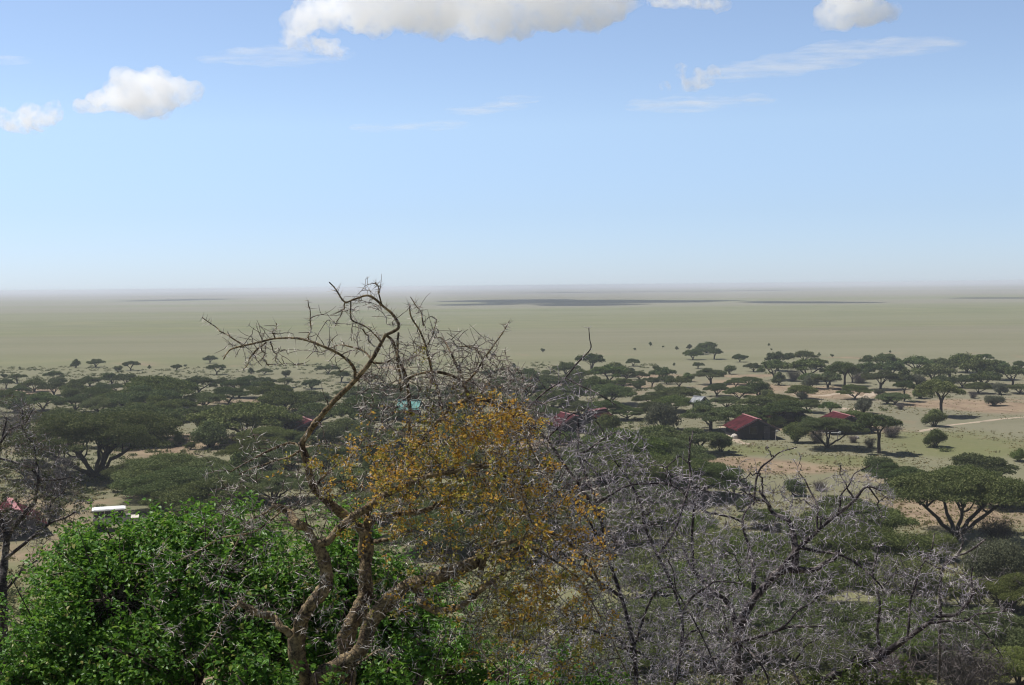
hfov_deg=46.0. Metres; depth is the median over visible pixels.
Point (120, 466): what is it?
umbrella acacia
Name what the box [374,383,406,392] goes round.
umbrella acacia
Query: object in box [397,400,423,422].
building
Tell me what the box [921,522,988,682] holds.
dead tree
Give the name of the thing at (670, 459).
umbrella acacia
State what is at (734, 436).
boulder
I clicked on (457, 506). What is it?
umbrella acacia
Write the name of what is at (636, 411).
umbrella acacia
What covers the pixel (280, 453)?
umbrella acacia
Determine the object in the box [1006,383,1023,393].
umbrella acacia
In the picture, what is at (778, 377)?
round bush
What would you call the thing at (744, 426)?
cabin
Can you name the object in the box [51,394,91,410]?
umbrella acacia
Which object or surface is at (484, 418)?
umbrella acacia
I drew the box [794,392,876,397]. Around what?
path
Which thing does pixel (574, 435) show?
round bush
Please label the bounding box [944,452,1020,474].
umbrella acacia
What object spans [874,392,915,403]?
umbrella acacia
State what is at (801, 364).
umbrella acacia
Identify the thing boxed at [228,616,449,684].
leafy bush
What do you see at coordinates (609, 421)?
round bush
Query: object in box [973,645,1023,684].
umbrella acacia
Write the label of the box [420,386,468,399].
umbrella acacia
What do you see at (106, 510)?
vehicle
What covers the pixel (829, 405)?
tall acacia
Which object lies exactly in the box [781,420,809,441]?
round bush
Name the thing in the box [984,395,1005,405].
grey bush
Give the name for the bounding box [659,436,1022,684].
thorn tree
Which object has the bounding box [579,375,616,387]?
umbrella acacia
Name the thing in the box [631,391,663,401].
umbrella acacia
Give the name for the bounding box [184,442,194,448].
round bush
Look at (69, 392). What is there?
round bush
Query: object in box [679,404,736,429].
umbrella acacia
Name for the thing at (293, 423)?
bare shrub
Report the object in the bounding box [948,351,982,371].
umbrella acacia
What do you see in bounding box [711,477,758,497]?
umbrella acacia
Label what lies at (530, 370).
umbrella acacia
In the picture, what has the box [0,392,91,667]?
thorn tree
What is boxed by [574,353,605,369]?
umbrella acacia
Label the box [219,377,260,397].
umbrella acacia
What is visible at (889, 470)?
umbrella acacia
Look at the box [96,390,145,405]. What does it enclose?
umbrella acacia
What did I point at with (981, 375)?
umbrella acacia
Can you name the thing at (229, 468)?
umbrella acacia
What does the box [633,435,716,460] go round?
umbrella acacia
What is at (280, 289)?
hills
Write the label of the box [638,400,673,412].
umbrella acacia
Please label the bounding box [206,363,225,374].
umbrella acacia
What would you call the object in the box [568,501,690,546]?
umbrella acacia
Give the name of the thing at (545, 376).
umbrella acacia
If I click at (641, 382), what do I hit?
umbrella acacia
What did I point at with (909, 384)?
tall acacia
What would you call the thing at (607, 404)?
umbrella acacia
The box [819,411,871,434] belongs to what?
cabin
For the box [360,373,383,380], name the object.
umbrella acacia
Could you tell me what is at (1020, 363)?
umbrella acacia
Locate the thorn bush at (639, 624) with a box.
[493,326,762,684]
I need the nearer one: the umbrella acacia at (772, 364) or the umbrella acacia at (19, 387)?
the umbrella acacia at (19, 387)
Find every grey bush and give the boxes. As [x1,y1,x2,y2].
[642,399,683,428]
[796,391,807,399]
[800,373,819,385]
[853,394,872,411]
[873,389,885,394]
[912,373,927,384]
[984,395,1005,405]
[992,381,1007,394]
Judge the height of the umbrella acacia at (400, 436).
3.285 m
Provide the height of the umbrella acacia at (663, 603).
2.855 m
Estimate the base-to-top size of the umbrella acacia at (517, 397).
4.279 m
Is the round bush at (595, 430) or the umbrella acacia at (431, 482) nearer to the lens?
the umbrella acacia at (431, 482)
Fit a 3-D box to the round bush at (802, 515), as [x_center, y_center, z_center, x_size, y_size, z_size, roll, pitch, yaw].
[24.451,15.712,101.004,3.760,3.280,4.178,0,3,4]
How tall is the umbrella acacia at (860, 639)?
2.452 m
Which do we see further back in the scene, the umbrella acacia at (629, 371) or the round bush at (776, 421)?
the umbrella acacia at (629, 371)
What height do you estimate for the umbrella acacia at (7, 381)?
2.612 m
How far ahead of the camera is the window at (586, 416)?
188.02 m
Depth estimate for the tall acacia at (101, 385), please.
250.36 m
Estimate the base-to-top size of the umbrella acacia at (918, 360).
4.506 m
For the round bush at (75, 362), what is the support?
on the ground at (158, 332)
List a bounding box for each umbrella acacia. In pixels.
[0,379,14,388]
[0,389,26,400]
[0,458,54,480]
[3,408,184,477]
[8,373,26,382]
[8,384,31,391]
[18,377,48,391]
[22,391,68,410]
[29,407,79,422]
[37,381,65,394]
[42,371,64,381]
[48,377,67,381]
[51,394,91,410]
[58,382,87,390]
[73,387,114,397]
[79,396,119,411]
[80,375,102,385]
[86,358,105,366]
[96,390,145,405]
[98,402,193,424]
[99,372,123,383]
[99,463,135,476]
[106,384,183,404]
[107,451,234,490]
[107,465,243,496]
[111,373,137,382]
[111,383,123,390]
[120,374,199,395]
[122,361,140,370]
[125,395,197,407]
[137,475,265,532]
[170,364,181,369]
[181,401,303,432]
[182,375,217,391]
[182,391,230,404]
[187,404,213,413]
[196,455,230,465]
[202,355,217,362]
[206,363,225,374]
[212,377,228,386]
[213,386,248,403]
[213,435,286,459]
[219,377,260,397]
[219,465,264,483]
[232,425,299,441]
[237,374,260,381]
[242,469,308,500]
[245,410,301,427]
[246,381,292,395]
[247,441,326,471]
[252,377,276,382]
[256,368,272,373]
[256,389,316,409]
[277,378,295,384]
[278,390,337,404]
[283,430,322,445]
[294,401,336,422]
[297,443,361,469]
[301,378,321,388]
[305,465,387,493]
[314,364,340,372]
[326,417,374,437]
[330,370,350,381]
[330,393,398,419]
[331,385,377,397]
[334,491,400,508]
[334,506,407,537]
[358,409,419,428]
[359,450,447,477]
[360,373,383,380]
[367,392,396,400]
[368,478,452,498]
[372,426,418,446]
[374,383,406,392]
[382,512,495,550]
[390,498,440,516]
[392,390,425,399]
[399,384,422,391]
[404,423,474,444]
[418,444,478,469]
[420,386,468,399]
[421,397,460,410]
[423,488,495,514]
[424,408,473,425]
[439,447,498,486]
[447,389,506,410]
[449,379,490,390]
[467,472,563,505]
[476,412,519,426]
[477,422,544,451]
[477,520,567,556]
[480,369,497,377]
[485,485,593,527]
[488,374,549,396]
[490,395,544,414]
[501,454,558,472]
[506,446,571,461]
[508,370,542,379]
[516,368,539,373]
[527,405,563,421]
[531,387,579,414]
[533,463,614,489]
[540,369,554,374]
[540,374,554,378]
[542,375,570,386]
[547,502,643,539]
[551,362,580,373]
[554,384,595,400]
[557,374,573,379]
[560,400,594,417]
[563,427,669,482]
[563,454,590,465]
[567,368,591,377]
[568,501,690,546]
[573,448,693,500]
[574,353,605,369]
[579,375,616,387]
[581,481,695,508]
[583,398,627,414]
[588,383,637,399]
[589,364,627,378]
[600,361,627,372]
[600,544,712,597]
[603,596,714,642]
[608,641,691,675]
[609,454,717,492]
[611,405,644,419]
[615,369,636,378]
[615,378,632,385]
[625,358,639,365]
[628,379,645,385]
[629,371,649,378]
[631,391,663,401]
[631,424,693,443]
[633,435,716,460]
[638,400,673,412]
[641,377,660,386]
[641,510,725,538]
[643,557,786,615]
[648,366,676,380]
[651,394,691,408]
[655,386,706,396]
[657,375,673,383]
[661,457,745,496]
[664,376,691,386]
[664,527,755,561]
[668,617,753,666]
[677,427,732,445]
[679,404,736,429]
[682,349,703,359]
[692,362,704,367]
[692,368,726,383]
[695,341,717,352]
[703,347,722,358]
[703,383,732,395]
[708,588,806,635]
[710,396,740,406]
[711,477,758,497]
[712,531,825,560]
[716,550,883,604]
[717,403,770,418]
[722,385,756,397]
[724,378,745,386]
[732,354,748,361]
[733,376,761,383]
[735,394,780,406]
[735,412,766,419]
[737,508,790,527]
[742,624,806,660]
[743,362,761,371]
[754,398,813,420]
[757,359,787,375]
[764,351,794,370]
[765,393,799,400]
[781,358,827,373]
[784,384,818,398]
[786,600,889,646]
[788,636,872,677]
[793,617,867,642]
[794,350,818,359]
[794,417,870,447]
[797,373,822,380]
[798,399,820,409]
[802,500,919,530]
[804,519,939,581]
[807,357,828,368]
[810,494,861,510]
[811,372,842,388]
[836,384,872,398]
[840,369,864,381]
[841,410,870,417]
[851,593,950,631]
[856,361,880,372]
[859,353,899,368]
[860,462,922,483]
[861,370,903,389]
[870,626,963,668]
[873,360,906,372]
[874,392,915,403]
[880,465,1023,539]
[897,354,935,367]
[910,363,957,377]
[922,604,1023,650]
[931,357,947,362]
[932,375,954,383]
[932,464,1005,478]
[936,358,965,376]
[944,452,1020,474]
[946,374,976,387]
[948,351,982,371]
[958,357,1002,381]
[964,382,993,392]
[965,370,1000,382]
[970,571,1023,612]
[971,362,1009,374]
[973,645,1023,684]
[977,354,993,358]
[997,365,1023,384]
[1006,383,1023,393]
[1012,360,1023,367]
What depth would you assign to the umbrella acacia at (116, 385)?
254.81 m
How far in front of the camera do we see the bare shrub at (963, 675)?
57.52 m
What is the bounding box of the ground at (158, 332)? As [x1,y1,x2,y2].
[0,282,1023,684]
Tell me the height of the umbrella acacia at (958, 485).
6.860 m
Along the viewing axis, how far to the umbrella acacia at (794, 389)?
227.55 m
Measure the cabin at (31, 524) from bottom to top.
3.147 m
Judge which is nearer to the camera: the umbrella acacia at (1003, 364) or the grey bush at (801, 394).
the grey bush at (801, 394)
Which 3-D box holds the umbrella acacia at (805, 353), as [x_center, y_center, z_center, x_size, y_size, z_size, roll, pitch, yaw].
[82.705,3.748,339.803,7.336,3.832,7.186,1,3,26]
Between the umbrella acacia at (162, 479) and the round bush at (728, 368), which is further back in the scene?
the round bush at (728, 368)
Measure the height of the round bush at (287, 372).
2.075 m
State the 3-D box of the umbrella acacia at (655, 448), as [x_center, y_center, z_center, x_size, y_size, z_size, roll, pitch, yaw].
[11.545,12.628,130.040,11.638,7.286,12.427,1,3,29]
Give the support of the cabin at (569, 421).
on the ground at (158, 332)
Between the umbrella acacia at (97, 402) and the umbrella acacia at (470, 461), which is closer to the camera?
the umbrella acacia at (470, 461)
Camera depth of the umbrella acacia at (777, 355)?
301.13 m
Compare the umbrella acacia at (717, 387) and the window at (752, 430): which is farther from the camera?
the umbrella acacia at (717, 387)
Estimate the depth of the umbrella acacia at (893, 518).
95.57 m
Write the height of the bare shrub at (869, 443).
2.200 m
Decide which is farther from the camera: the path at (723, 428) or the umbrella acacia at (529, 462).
the path at (723, 428)
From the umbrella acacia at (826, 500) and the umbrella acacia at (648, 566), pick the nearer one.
the umbrella acacia at (648, 566)
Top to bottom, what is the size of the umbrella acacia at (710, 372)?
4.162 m
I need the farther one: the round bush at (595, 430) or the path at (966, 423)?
the path at (966, 423)
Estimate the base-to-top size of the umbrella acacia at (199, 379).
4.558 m
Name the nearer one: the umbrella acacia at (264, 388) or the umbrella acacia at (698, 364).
the umbrella acacia at (264, 388)
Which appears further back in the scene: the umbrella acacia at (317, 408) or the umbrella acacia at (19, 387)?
the umbrella acacia at (19, 387)
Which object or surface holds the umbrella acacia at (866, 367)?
on the ground at (158, 332)
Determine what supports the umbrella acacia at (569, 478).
on the ground at (158, 332)
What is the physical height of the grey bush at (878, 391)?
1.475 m
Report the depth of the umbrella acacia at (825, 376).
249.20 m
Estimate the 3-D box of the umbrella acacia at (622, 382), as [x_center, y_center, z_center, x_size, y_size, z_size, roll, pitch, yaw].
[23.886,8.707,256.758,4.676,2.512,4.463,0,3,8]
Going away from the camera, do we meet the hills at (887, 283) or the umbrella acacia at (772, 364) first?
the umbrella acacia at (772, 364)
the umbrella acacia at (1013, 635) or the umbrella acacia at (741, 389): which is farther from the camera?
the umbrella acacia at (741, 389)
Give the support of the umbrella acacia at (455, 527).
on the ground at (158, 332)
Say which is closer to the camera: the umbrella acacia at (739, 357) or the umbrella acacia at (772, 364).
the umbrella acacia at (772, 364)
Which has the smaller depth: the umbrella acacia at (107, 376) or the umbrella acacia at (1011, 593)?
the umbrella acacia at (1011, 593)
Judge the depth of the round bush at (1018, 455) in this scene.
148.01 m
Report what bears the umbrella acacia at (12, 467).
on the ground at (158, 332)
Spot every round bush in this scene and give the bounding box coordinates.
[0,391,30,411]
[59,387,81,397]
[70,359,80,367]
[113,365,123,371]
[173,435,185,444]
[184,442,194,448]
[189,420,230,447]
[229,449,274,471]
[247,367,254,373]
[281,370,290,376]
[312,423,344,443]
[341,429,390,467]
[549,431,568,444]
[565,431,577,443]
[583,423,604,435]
[591,412,621,429]
[654,384,667,391]
[683,372,694,379]
[691,399,713,412]
[707,439,732,451]
[724,365,736,373]
[735,497,749,509]
[746,379,774,394]
[760,389,774,396]
[767,414,786,427]
[771,371,785,384]
[780,510,821,542]
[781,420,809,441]
[783,479,807,495]
[862,455,893,468]
[870,550,943,597]
[895,368,914,382]
[911,390,927,397]
[920,408,947,425]
[921,529,960,560]
[922,428,948,446]
[936,571,987,607]
[956,533,1023,581]
[1008,448,1023,460]
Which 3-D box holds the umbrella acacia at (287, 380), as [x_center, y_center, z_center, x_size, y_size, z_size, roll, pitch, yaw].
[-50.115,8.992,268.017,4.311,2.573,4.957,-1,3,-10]
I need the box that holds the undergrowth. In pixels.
[0,361,965,684]
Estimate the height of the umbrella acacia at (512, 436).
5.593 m
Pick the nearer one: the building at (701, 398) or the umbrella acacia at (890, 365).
the building at (701, 398)
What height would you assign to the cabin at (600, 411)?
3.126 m
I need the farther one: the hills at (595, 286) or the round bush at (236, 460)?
the hills at (595, 286)
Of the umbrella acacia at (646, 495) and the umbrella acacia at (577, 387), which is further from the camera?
the umbrella acacia at (577, 387)
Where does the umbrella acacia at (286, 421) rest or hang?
on the ground at (158, 332)
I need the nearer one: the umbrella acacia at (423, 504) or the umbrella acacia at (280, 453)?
the umbrella acacia at (423, 504)
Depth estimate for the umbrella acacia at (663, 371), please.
276.44 m
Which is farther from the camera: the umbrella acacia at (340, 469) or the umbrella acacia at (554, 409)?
the umbrella acacia at (554, 409)
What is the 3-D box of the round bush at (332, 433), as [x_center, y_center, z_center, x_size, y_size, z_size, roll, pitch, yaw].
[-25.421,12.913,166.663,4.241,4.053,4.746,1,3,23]
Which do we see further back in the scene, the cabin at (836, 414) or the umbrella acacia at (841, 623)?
the cabin at (836, 414)
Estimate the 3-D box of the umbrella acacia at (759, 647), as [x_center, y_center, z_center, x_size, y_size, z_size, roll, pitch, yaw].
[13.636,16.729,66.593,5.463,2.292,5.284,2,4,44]
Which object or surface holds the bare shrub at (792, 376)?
on the ground at (158, 332)
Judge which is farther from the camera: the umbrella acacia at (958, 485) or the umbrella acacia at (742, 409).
the umbrella acacia at (742, 409)
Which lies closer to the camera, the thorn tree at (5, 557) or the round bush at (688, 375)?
the thorn tree at (5, 557)
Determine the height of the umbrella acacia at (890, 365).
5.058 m
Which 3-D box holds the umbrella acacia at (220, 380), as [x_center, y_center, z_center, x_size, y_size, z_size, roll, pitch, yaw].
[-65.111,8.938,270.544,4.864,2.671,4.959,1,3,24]
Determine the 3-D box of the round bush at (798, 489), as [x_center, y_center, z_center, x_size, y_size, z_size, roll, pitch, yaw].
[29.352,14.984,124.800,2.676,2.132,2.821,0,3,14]
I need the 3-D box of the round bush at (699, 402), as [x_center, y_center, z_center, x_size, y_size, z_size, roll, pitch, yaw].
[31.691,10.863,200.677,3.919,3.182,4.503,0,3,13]
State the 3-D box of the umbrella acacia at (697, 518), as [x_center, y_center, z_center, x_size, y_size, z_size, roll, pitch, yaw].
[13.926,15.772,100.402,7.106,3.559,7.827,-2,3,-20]
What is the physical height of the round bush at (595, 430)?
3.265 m
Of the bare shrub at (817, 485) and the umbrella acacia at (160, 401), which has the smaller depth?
the bare shrub at (817, 485)
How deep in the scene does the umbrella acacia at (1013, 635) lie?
63.56 m
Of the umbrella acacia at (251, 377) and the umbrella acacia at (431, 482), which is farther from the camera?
the umbrella acacia at (251, 377)
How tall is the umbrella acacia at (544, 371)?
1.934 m
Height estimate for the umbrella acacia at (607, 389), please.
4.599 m
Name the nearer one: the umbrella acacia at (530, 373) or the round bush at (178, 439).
the round bush at (178, 439)
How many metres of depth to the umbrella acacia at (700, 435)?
155.14 m
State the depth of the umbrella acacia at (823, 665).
61.58 m
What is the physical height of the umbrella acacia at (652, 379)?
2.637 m
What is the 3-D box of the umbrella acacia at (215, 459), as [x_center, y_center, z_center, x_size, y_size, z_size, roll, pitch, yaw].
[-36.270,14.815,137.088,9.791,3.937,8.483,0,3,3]
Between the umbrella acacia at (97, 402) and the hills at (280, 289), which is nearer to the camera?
the umbrella acacia at (97, 402)
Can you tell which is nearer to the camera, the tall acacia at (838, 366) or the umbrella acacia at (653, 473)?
the umbrella acacia at (653, 473)
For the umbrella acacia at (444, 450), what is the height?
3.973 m
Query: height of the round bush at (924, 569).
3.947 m
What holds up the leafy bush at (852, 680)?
on the ground at (158, 332)
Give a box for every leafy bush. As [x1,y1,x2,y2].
[0,487,357,684]
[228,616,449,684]
[274,488,549,684]
[500,636,632,684]
[801,634,932,684]
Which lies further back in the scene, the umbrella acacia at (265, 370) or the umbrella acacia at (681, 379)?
the umbrella acacia at (265, 370)
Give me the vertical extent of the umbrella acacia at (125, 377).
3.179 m
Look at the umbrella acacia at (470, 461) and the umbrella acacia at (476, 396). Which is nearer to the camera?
the umbrella acacia at (470, 461)
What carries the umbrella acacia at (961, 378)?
on the ground at (158, 332)
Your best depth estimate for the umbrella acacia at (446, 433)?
154.51 m
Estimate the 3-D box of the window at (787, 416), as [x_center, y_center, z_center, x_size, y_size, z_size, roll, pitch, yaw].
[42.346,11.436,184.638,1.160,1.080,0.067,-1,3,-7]
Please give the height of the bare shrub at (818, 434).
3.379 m
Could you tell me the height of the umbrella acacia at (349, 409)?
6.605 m
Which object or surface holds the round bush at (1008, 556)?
on the ground at (158, 332)
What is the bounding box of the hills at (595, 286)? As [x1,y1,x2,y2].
[567,285,661,286]
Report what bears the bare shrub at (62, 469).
on the ground at (158, 332)
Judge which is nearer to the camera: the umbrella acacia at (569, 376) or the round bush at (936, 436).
the round bush at (936, 436)
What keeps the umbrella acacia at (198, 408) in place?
on the ground at (158, 332)
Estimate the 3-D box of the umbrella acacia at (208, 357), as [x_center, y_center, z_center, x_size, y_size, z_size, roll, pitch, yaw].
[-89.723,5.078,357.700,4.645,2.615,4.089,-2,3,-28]
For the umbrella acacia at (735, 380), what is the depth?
254.69 m
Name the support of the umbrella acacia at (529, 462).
on the ground at (158, 332)
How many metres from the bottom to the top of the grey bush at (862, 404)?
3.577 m
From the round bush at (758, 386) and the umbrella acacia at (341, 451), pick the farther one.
the round bush at (758, 386)
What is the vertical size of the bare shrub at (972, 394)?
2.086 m
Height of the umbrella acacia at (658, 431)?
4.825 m
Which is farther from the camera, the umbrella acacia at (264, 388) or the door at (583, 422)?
the umbrella acacia at (264, 388)
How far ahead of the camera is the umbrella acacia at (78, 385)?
246.91 m
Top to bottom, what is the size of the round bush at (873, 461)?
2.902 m
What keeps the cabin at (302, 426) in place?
on the ground at (158, 332)
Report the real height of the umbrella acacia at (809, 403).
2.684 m
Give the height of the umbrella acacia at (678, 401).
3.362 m
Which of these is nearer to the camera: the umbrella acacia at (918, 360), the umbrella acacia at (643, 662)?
the umbrella acacia at (643, 662)
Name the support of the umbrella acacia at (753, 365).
on the ground at (158, 332)
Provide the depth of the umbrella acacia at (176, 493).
105.85 m
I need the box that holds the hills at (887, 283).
[773,282,985,284]
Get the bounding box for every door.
[26,516,36,536]
[581,420,585,431]
[764,426,769,438]
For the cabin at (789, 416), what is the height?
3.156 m
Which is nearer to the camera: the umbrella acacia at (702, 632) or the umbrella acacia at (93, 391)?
the umbrella acacia at (702, 632)
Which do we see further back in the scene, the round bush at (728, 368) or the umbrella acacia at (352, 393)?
the round bush at (728, 368)
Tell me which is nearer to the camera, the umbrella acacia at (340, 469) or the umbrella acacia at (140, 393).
the umbrella acacia at (340, 469)
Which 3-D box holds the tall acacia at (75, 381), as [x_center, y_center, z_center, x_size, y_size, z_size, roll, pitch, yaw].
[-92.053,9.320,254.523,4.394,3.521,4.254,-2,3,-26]
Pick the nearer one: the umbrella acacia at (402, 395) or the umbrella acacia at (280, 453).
the umbrella acacia at (280, 453)
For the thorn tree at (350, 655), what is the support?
on the ground at (158, 332)
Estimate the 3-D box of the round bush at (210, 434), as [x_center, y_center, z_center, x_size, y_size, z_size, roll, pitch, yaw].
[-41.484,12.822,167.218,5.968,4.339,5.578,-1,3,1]
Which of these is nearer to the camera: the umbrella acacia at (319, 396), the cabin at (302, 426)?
the cabin at (302, 426)
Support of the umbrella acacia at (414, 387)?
on the ground at (158, 332)
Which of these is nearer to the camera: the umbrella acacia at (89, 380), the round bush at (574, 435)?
the round bush at (574, 435)
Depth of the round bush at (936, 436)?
160.60 m
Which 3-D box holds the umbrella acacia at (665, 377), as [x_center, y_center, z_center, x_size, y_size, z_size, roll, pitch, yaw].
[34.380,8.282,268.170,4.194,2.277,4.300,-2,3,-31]
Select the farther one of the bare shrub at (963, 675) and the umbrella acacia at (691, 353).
the umbrella acacia at (691, 353)
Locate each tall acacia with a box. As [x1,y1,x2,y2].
[66,379,85,384]
[93,382,111,388]
[818,401,841,411]
[825,360,861,384]
[851,413,903,453]
[892,380,917,400]
[914,378,966,411]
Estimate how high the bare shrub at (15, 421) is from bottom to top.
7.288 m
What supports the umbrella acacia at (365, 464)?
on the ground at (158, 332)
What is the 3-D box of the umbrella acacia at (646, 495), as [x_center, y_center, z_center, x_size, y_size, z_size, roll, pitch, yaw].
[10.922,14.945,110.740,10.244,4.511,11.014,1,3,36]
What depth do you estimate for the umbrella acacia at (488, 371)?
289.95 m
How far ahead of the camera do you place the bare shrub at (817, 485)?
128.36 m
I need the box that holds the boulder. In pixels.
[730,433,737,438]
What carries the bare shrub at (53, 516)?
on the ground at (158, 332)
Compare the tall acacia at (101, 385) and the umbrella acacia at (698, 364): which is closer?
the tall acacia at (101, 385)
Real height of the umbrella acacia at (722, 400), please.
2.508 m
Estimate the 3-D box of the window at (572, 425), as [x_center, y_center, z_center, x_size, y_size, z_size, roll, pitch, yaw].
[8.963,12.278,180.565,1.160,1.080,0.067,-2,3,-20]
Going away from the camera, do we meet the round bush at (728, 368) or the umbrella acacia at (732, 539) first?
the umbrella acacia at (732, 539)
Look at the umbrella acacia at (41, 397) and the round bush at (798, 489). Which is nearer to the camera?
the round bush at (798, 489)
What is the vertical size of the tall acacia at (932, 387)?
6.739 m
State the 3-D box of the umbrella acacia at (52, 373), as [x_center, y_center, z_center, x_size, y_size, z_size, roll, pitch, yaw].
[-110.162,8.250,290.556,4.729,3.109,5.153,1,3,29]
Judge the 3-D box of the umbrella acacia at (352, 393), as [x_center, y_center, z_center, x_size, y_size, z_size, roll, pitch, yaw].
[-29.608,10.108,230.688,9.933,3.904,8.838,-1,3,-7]
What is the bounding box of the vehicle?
[92,505,138,531]
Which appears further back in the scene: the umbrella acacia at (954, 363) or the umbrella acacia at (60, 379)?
the umbrella acacia at (60, 379)
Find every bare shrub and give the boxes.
[0,398,40,439]
[18,446,83,496]
[41,495,63,519]
[284,407,315,429]
[786,368,801,380]
[808,429,825,442]
[810,478,826,490]
[849,432,856,442]
[851,638,933,684]
[852,372,866,383]
[863,435,876,447]
[879,425,906,437]
[895,402,904,408]
[909,624,1018,684]
[967,389,977,397]
[972,508,1018,541]
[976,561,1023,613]
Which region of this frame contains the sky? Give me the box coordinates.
[0,0,1023,291]
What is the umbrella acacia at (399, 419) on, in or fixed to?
on the ground at (158, 332)
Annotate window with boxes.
[3,518,15,530]
[568,421,574,427]
[585,415,590,421]
[749,426,756,433]
[785,414,791,420]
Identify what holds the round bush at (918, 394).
on the ground at (158, 332)
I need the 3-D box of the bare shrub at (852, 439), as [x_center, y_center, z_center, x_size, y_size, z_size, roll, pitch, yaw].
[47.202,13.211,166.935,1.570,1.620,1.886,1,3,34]
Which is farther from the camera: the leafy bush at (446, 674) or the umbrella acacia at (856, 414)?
the umbrella acacia at (856, 414)
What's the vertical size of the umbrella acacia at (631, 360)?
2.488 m
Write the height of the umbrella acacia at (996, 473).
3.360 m
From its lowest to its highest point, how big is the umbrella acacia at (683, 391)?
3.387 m
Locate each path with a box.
[719,426,749,444]
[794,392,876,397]
[918,416,1023,431]
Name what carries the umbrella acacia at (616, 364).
on the ground at (158, 332)
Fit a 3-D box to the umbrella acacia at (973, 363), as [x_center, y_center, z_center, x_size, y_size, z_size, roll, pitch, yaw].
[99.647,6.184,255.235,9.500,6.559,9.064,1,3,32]
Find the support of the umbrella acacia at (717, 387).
on the ground at (158, 332)
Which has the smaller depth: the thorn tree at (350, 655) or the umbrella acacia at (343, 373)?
the thorn tree at (350, 655)
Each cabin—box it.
[0,497,46,538]
[282,417,321,435]
[545,412,590,432]
[579,408,611,423]
[722,414,779,438]
[762,411,806,425]
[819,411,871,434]
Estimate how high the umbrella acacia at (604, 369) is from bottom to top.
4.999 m
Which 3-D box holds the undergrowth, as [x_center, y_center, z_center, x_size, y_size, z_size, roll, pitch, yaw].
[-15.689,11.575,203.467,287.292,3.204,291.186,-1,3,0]
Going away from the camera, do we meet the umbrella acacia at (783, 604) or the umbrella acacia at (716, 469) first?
the umbrella acacia at (783, 604)
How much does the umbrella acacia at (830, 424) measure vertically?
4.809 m
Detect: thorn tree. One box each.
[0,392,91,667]
[137,274,630,684]
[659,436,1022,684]
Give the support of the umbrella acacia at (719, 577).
on the ground at (158, 332)
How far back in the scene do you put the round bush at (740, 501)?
115.92 m
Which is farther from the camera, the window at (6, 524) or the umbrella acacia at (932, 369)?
the umbrella acacia at (932, 369)
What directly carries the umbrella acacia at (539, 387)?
on the ground at (158, 332)
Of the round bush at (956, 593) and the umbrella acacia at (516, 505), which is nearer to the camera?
the round bush at (956, 593)
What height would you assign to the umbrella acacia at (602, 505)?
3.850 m
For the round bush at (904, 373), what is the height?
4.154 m
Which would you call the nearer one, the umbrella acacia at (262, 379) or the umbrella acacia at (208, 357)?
the umbrella acacia at (262, 379)
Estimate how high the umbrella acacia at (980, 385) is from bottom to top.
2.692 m
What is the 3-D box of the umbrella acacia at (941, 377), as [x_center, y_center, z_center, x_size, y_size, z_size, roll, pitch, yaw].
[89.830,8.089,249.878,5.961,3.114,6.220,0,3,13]
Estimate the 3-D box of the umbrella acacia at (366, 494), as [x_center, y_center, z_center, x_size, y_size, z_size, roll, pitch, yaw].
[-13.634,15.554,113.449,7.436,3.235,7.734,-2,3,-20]
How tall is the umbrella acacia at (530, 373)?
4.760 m
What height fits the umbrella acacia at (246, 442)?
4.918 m
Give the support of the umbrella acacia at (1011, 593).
on the ground at (158, 332)
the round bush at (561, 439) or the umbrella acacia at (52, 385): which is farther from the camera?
the umbrella acacia at (52, 385)
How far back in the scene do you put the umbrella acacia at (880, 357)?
305.39 m
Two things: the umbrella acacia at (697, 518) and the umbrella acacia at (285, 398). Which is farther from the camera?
the umbrella acacia at (285, 398)
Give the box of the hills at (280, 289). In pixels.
[55,286,566,291]
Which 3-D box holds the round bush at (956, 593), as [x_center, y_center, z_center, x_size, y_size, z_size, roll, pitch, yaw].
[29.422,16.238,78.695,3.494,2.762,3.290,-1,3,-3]
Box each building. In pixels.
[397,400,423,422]
[689,396,709,408]
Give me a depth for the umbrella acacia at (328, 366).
307.96 m
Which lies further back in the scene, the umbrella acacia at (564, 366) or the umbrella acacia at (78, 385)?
the umbrella acacia at (564, 366)
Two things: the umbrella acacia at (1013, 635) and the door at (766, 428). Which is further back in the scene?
the door at (766, 428)
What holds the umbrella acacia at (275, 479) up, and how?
on the ground at (158, 332)
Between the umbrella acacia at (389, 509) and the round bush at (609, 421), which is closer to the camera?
the umbrella acacia at (389, 509)
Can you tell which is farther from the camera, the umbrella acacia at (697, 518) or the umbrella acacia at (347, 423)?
the umbrella acacia at (347, 423)
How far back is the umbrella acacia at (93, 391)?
231.81 m
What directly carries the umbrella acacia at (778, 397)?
on the ground at (158, 332)
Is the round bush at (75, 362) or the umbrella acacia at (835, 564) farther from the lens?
the round bush at (75, 362)
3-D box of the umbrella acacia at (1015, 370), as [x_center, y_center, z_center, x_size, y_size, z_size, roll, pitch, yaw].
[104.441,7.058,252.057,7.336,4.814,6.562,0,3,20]
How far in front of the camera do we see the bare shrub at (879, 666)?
58.60 m
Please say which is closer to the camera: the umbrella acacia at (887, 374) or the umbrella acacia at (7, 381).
the umbrella acacia at (887, 374)
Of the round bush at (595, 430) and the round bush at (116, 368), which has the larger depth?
the round bush at (116, 368)
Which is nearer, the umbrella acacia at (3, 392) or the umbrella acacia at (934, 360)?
the umbrella acacia at (3, 392)
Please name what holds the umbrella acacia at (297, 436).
on the ground at (158, 332)

